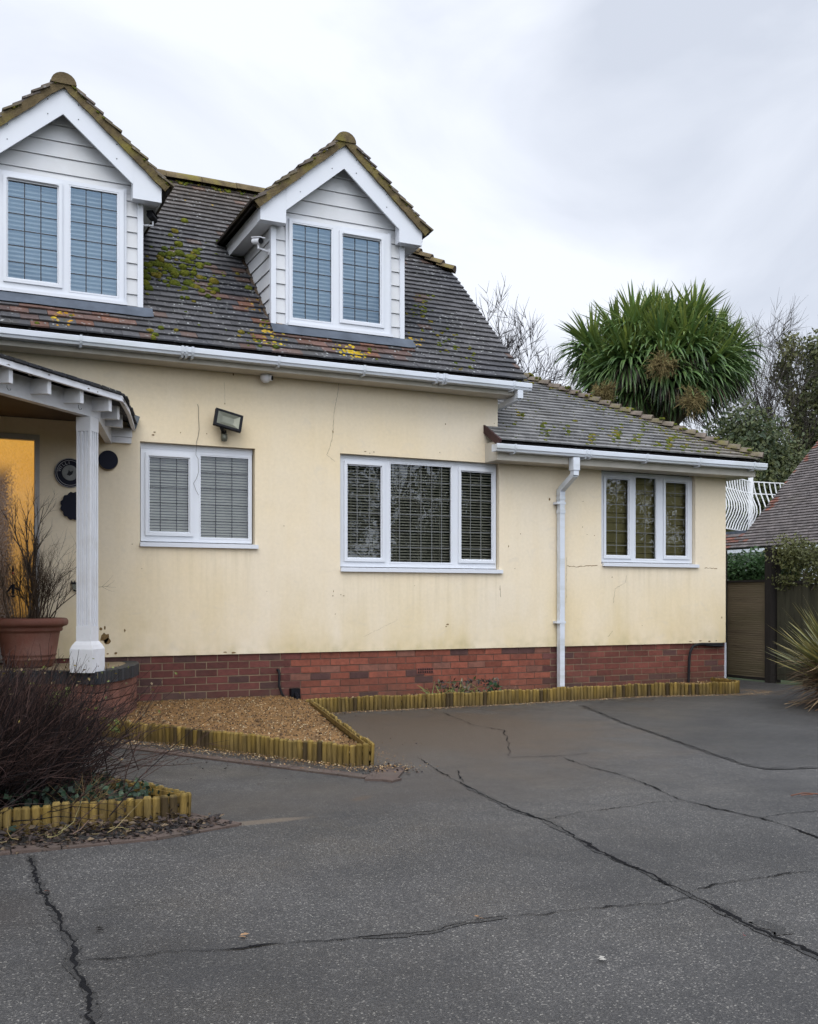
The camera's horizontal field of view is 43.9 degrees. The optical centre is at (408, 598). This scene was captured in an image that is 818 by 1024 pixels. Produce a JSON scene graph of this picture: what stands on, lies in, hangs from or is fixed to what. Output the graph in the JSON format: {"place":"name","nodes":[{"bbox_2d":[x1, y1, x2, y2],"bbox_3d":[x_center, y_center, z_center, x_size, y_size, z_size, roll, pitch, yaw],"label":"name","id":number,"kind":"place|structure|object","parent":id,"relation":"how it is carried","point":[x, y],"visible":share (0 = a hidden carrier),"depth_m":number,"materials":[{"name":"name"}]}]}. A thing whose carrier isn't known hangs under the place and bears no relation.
{"place":"outdoors","nodes":[
{"label":"outdoors","id":0,"kind":"place"},
{"bbox_2d":[12,787,178,818],"bbox_3d":[-2.813,1.091,5.860,2.500,0.024,2.300,0,0,-25],"label":"soil bed","id":1,"kind":"object","parent":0,"point":[60,798],"visible":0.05,"depth_m":5.53,"materials":[{"name":"brown soil"}]},
{"bbox_2d":[42,769,121,802],"bbox_3d":[-1.676,0.987,5.221,0.442,0.236,0.321,0,0,-25],"label":"dead plant","id":2,"kind":"object","parent":1,"relation":"on","point":[85,798],"visible":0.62,"depth_m":5.26,"materials":[{"name":"plant"}]},
{"bbox_2d":[0,766,173,839],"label":"ivy","id":3,"kind":"object","parent":1,"relation":"on","point":[71,789],"visible":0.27,"depth_m":5.29,"materials":[{"name":"green plant"}]},
{"bbox_2d":[0,639,235,823],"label":"bush","id":4,"kind":"object","parent":1,"relation":"on","point":[44,739],"visible":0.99,"depth_m":5.32,"materials":[{"name":"brown plant"}]},
{"bbox_2d":[117,695,362,753],"bbox_3d":[-1.581,1.047,8.545,2.416,0.083,3.750,0,0,-25],"label":"gravel bed","id":5,"kind":"object","parent":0,"point":[289,718],"visible":0.68,"depth_m":9.06,"materials":[{"name":"brown gravel"}]},
{"bbox_2d":[0,679,817,1023],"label":"driveway","id":6,"kind":"structure","parent":0,"point":[312,863],"depth_m":4.03,"materials":[{"name":"grey asphalt"}]},
{"bbox_2d":[0,793,187,836],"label":"log edging","id":7,"kind":"object","parent":6,"relation":"on","point":[148,806],"visible":0.76,"depth_m":5.10,"materials":[{"name":"brown wood"}]},
{"bbox_2d":[0,824,238,855],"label":"brick border","id":8,"kind":"object","parent":6,"relation":"on","point":[28,848],"visible":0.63,"depth_m":4.81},
{"bbox_2d":[70,774,191,816],"bbox_3d":[-1.963,1.095,6.028,2.128,0.170,0.064,0,0,40],"label":"log edging","id":9,"kind":"object","parent":6,"relation":"on","point":[162,789],"visible":0.11,"depth_m":5.50,"materials":[{"name":"brown wood"}]},
{"bbox_2d":[178,812,241,827],"bbox_3d":[-1.298,1.169,5.506,1.076,0.042,0.111,0,0,41],"label":"brick border","id":10,"kind":"object","parent":6,"relation":"on","point":[220,821],"visible":0.17,"depth_m":5.25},
{"bbox_2d":[100,719,368,766],"bbox_3d":[-1.850,1.089,8.038,3.737,0.182,0.149,0,0,34],"label":"log edging","id":11,"kind":"object","parent":6,"relation":"on","point":[320,751],"visible":0.53,"depth_m":7.50,"materials":[{"name":"brown wood"}]},
{"bbox_2d":[93,742,401,782],"bbox_3d":[-1.626,1.168,7.507,3.766,0.044,0.129,0,0,35],"label":"brick border","id":12,"kind":"object","parent":6,"relation":"on","point":[297,768],"visible":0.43,"depth_m":7.06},
{"bbox_2d":[310,701,374,764],"bbox_3d":[-0.611,1.089,8.575,0.047,0.182,3.129,0,0,-13],"label":"log edging","id":13,"kind":"object","parent":6,"relation":"on","point":[345,728],"visible":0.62,"depth_m":8.03,"materials":[{"name":"brown wood"}]},
{"bbox_2d":[306,694,425,712],"bbox_3d":[-0.440,1.091,10.504,1.354,0.177,0.098,0,0,-26],"label":"log edging","id":14,"kind":"object","parent":6,"relation":"on","point":[343,704],"visible":0.74,"depth_m":10.53,"materials":[{"name":"brown wood"}]},
{"bbox_2d":[365,766,406,780],"bbox_3d":[-0.148,1.168,6.704,0.200,0.044,0.529,0,0,8],"label":"brick border","id":15,"kind":"object","parent":6,"relation":"on","point":[390,774],"visible":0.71,"depth_m":6.61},
{"bbox_2d":[2,705,817,1023],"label":"driveway crack","id":16,"kind":"object","parent":6,"relation":"on","point":[88,989],"visible":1,"depth_m":3.77,"materials":[{"name":"black asphalt"}]},
{"bbox_2d":[26,705,817,1023],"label":"worn crack edge","id":17,"kind":"object","parent":6,"relation":"on","point":[96,1011],"visible":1,"depth_m":3.60,"materials":[{"name":"asphalt"}]},
{"bbox_2d":[113,689,780,772],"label":"spilled gravel","id":18,"kind":"structure","parent":6,"relation":"on","point":[281,759],"depth_m":7.67,"materials":[{"name":"brown gravel"}]},
{"bbox_2d":[426,686,566,707],"bbox_3d":[1.000,1.089,11.157,1.790,0.182,0.082,0,0,-26],"label":"log edging","id":19,"kind":"object","parent":6,"relation":"on","point":[494,697],"visible":0.77,"depth_m":11.10,"materials":[{"name":"brown wood"}]},
{"bbox_2d":[566,683,646,699],"bbox_3d":[2.320,1.091,11.832,1.153,0.179,0.045,0,0,-26],"label":"log edging","id":20,"kind":"object","parent":6,"relation":"on","point":[601,692],"visible":0.84,"depth_m":11.81,"materials":[{"name":"brown wood"}]},
{"bbox_2d":[647,677,739,695],"bbox_3d":[3.585,1.090,12.393,1.474,0.180,0.631,0,0,-43],"label":"log edging","id":21,"kind":"object","parent":6,"relation":"on","point":[720,686],"visible":0.88,"depth_m":12.19,"materials":[{"name":"brown wood"}]},
{"bbox_2d":[584,689,817,768],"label":"driveway patch","id":22,"kind":"object","parent":6,"relation":"on","point":[766,731],"visible":1,"depth_m":9.39,"materials":[{"name":"grey asphalt"}]},
{"bbox_2d":[765,599,817,711],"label":"flax plant","id":23,"kind":"object","parent":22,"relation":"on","point":[810,653],"visible":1,"depth_m":10.88,"materials":[{"name":"green plant"}]},
{"bbox_2d":[791,792,817,795],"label":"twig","id":24,"kind":"object","parent":6,"relation":"on","point":[803,793],"visible":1,"depth_m":5.94,"materials":[{"name":"brown plant"}]},
{"bbox_2d":[0,0,817,444],"label":"sky","id":25,"kind":"structure","parent":0,"point":[571,151],"materials":[{"name":"white"}]},
{"bbox_2d":[300,680,708,701],"bbox_3d":[1.459,1.071,11.621,5.816,0.037,0.767,0,0,-25],"label":"gravel bed","id":26,"kind":"object","parent":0,"point":[702,682],"visible":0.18,"depth_m":12.01,"materials":[{"name":"brown gravel"}]},
{"bbox_2d":[417,676,522,693],"bbox_3d":[0.750,0.995,11.249,1.372,0.274,0.416,0,0,-25],"label":"wilted plant","id":27,"kind":"object","parent":26,"relation":"on","point":[488,685],"visible":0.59,"depth_m":11.23,"materials":[{"name":"brown plant"}]},
{"bbox_2d":[727,677,815,686],"bbox_3d":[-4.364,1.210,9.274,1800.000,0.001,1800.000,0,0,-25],"label":"ground","id":28,"kind":"structure","parent":0,"point":[788,683],"depth_m":14.82,"materials":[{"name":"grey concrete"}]},
{"bbox_2d":[0,694,716,853],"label":"leaf litter","id":29,"kind":"object","parent":28,"relation":"on","point":[77,830],"visible":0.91,"depth_m":4.98,"materials":[{"name":"brown plant"}]},
{"bbox_2d":[0,72,767,736],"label":"house","id":30,"kind":"structure","parent":28,"relation":"on","point":[412,478],"depth_m":10.94,"materials":[{"name":"beige paint"}]},
{"bbox_2d":[0,432,39,661],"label":"door","id":31,"kind":"structure","parent":30,"relation":"in","point":[19,453],"depth_m":9.63,"materials":[{"name":"yellow"}]},
{"bbox_2d":[0,617,67,667],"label":"plant pot","id":32,"kind":"object","parent":30,"relation":"on","point":[18,632],"visible":0.84,"depth_m":8.98,"materials":[{"name":"ceramic"}]},
{"bbox_2d":[6,566,19,597],"bbox_3d":[-3.526,-0.037,9.028,0.115,0.515,0.028,0,0,-25],"label":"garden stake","id":33,"kind":"object","parent":32,"relation":"in","point":[12,586],"visible":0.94,"depth_m":9.02,"materials":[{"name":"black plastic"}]},
{"bbox_2d":[0,483,109,618],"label":"bare shrub","id":34,"kind":"object","parent":32,"relation":"on","point":[34,596],"visible":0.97,"depth_m":9.19,"materials":[{"name":"brown plant"}]},
{"bbox_2d":[54,458,75,487],"bbox_3d":[-3.267,-1.212,9.774,0.283,0.283,0.027,0,0,-25],"label":"wall plaque","id":35,"kind":"object","parent":30,"relation":"attached to","point":[65,472],"depth_m":9.75,"materials":[{"name":"black ceramic"}]},
{"bbox_2d":[60,492,75,519],"bbox_3d":[-3.219,-0.895,9.796,0.280,0.281,0.028,0,0,-25],"label":"wall plaque","id":36,"kind":"object","parent":30,"relation":"attached to","point":[68,505],"depth_m":9.76,"materials":[{"name":"black ceramic"}]},
{"bbox_2d":[98,450,117,470],"bbox_3d":[-2.942,-1.351,9.917,0.190,0.193,0.046,0,0,-25],"label":"wall plaque","id":37,"kind":"object","parent":30,"relation":"attached to","point":[107,460],"depth_m":9.90,"materials":[{"name":"black ceramic"}]},
{"bbox_2d":[143,210,158,226],"bbox_3d":[-2.647,-3.836,10.322,0.146,0.169,0.178,0,0,6],"label":"security camera","id":38,"kind":"object","parent":30,"relation":"attached to","point":[152,216],"visible":0.89,"depth_m":10.28,"materials":[{"name":"black plastic"}]},
{"bbox_2d":[193,404,198,493],"bbox_3d":[-2.162,-1.516,10.322,0.057,0.922,0.044,0,0,-25],"label":"loose cable","id":39,"kind":"object","parent":30,"relation":"hanging from","point":[196,446],"visible":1,"depth_m":10.31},
{"bbox_2d":[140,442,258,548],"bbox_3d":[-2.155,-1.041,10.386,1.209,1.043,0.200,0,0,-25],"label":"window","id":40,"kind":"structure","parent":30,"relation":"in","point":[192,537],"depth_m":10.37,"materials":[{"name":"white plastic"}]},
{"bbox_2d":[213,407,242,440],"bbox_3d":[-1.859,-1.773,10.357,0.324,0.326,0.175,0,0,-25],"label":"floodlight","id":41,"kind":"object","parent":30,"relation":"attached to","point":[223,420],"visible":1,"depth_m":10.31,"materials":[{"name":"black plastic"}]},
{"bbox_2d":[251,236,269,254],"bbox_3d":[-1.560,-3.756,10.768,0.167,0.182,0.179,0,0,-39],"label":"security camera","id":42,"kind":"object","parent":30,"relation":"attached to","point":[257,240],"visible":1,"depth_m":10.73,"materials":[{"name":"white plastic"}]},
{"bbox_2d":[260,374,272,382],"bbox_3d":[-1.477,-2.297,10.533,0.135,0.116,0.114,0,0,9],"label":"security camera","id":43,"kind":"object","parent":30,"relation":"attached to","point":[266,378],"visible":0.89,"depth_m":10.49,"materials":[{"name":"white plastic"}]},
{"bbox_2d":[340,454,502,572],"bbox_3d":[0.143,-0.934,11.462,2.020,1.279,0.190,0,0,-25],"label":"window","id":44,"kind":"structure","parent":30,"relation":"in","point":[470,564],"depth_m":11.48,"materials":[{"name":"white plastic"}]},
{"bbox_2d":[601,471,699,567],"bbox_3d":[3.019,-0.987,12.819,1.496,1.176,0.196,0,0,-25],"label":"window","id":45,"kind":"structure","parent":30,"relation":"in","point":[646,519],"depth_m":12.88,"materials":[{"name":"white plastic"}]},
{"bbox_2d":[422,240,595,385],"bbox_3d":[2.078,-3.511,24.086,10.232,9.410,7.199,0,0,-25],"label":"bare tree","id":46,"kind":"object","parent":28,"relation":"on","point":[510,344],"visible":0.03,"depth_m":24.16,"materials":[{"name":"brown plant"}]},
{"bbox_2d":[552,278,771,436],"bbox_3d":[4.577,-2.309,17.897,3.928,6.944,3.148,0,0,-25],"label":"cabbage tree","id":47,"kind":"object","parent":28,"relation":"on","point":[670,359],"visible":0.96,"depth_m":17.08,"materials":[{"name":"green plant"}]},
{"bbox_2d":[726,550,726,678],"bbox_3d":[4.602,0.235,14.787,0.050,1.890,0.055,0,0,-25],"label":"gate post","id":48,"kind":"object","parent":28,"relation":"on","point":[726,614],"visible":0.18,"depth_m":14.77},
{"bbox_2d":[681,293,817,469],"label":"bare tree","id":49,"kind":"object","parent":28,"relation":"on","point":[803,418],"visible":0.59,"depth_m":36.74,"materials":[{"name":"brown plant"}]},
{"bbox_2d":[701,389,811,531],"bbox_3d":[11.078,-2.748,32.531,4.581,7.829,4.086,0,0,-25],"label":"evergreen tree","id":50,"kind":"object","parent":28,"relation":"on","point":[747,434],"visible":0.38,"depth_m":31.91,"materials":[{"name":"green plant"}]},
{"bbox_2d":[727,545,812,580],"bbox_3d":[5.081,-0.077,15.043,0.741,1.430,2.134,0,0,-25],"label":"hedge","id":51,"kind":"object","parent":28,"relation":"on","point":[753,568],"visible":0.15,"depth_m":14.91,"materials":[{"name":"green plant"}]},
{"bbox_2d":[726,440,817,583],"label":"neighbour house","id":52,"kind":"structure","parent":28,"relation":"on","point":[790,509],"depth_m":28.05,"materials":[{"name":"ceramic"}]},
{"bbox_2d":[765,547,780,682],"bbox_3d":[5.021,0.235,14.003,0.150,1.890,0.145,0,0,-25],"label":"gate post","id":53,"kind":"object","parent":28,"relation":"on","point":[770,621],"visible":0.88,"depth_m":13.97,"materials":[{"name":"brown wood"}]},
{"bbox_2d":[727,580,764,680],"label":"side gate","id":54,"kind":"structure","parent":53,"relation":"attached to","point":[745,629],"depth_m":14.44,"materials":[{"name":"brown wood"}]},
{"bbox_2d":[776,573,817,684],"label":"fence","id":55,"kind":"object","parent":28,"relation":"on","point":[787,599],"visible":0.64,"depth_m":13.67,"materials":[{"name":"brown wood"}]},
{"bbox_2d":[760,533,817,593],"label":"hedge","id":56,"kind":"object","parent":55,"relation":"attached to","point":[806,558],"visible":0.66,"depth_m":13.63,"materials":[{"name":"green plant"}]}
]}

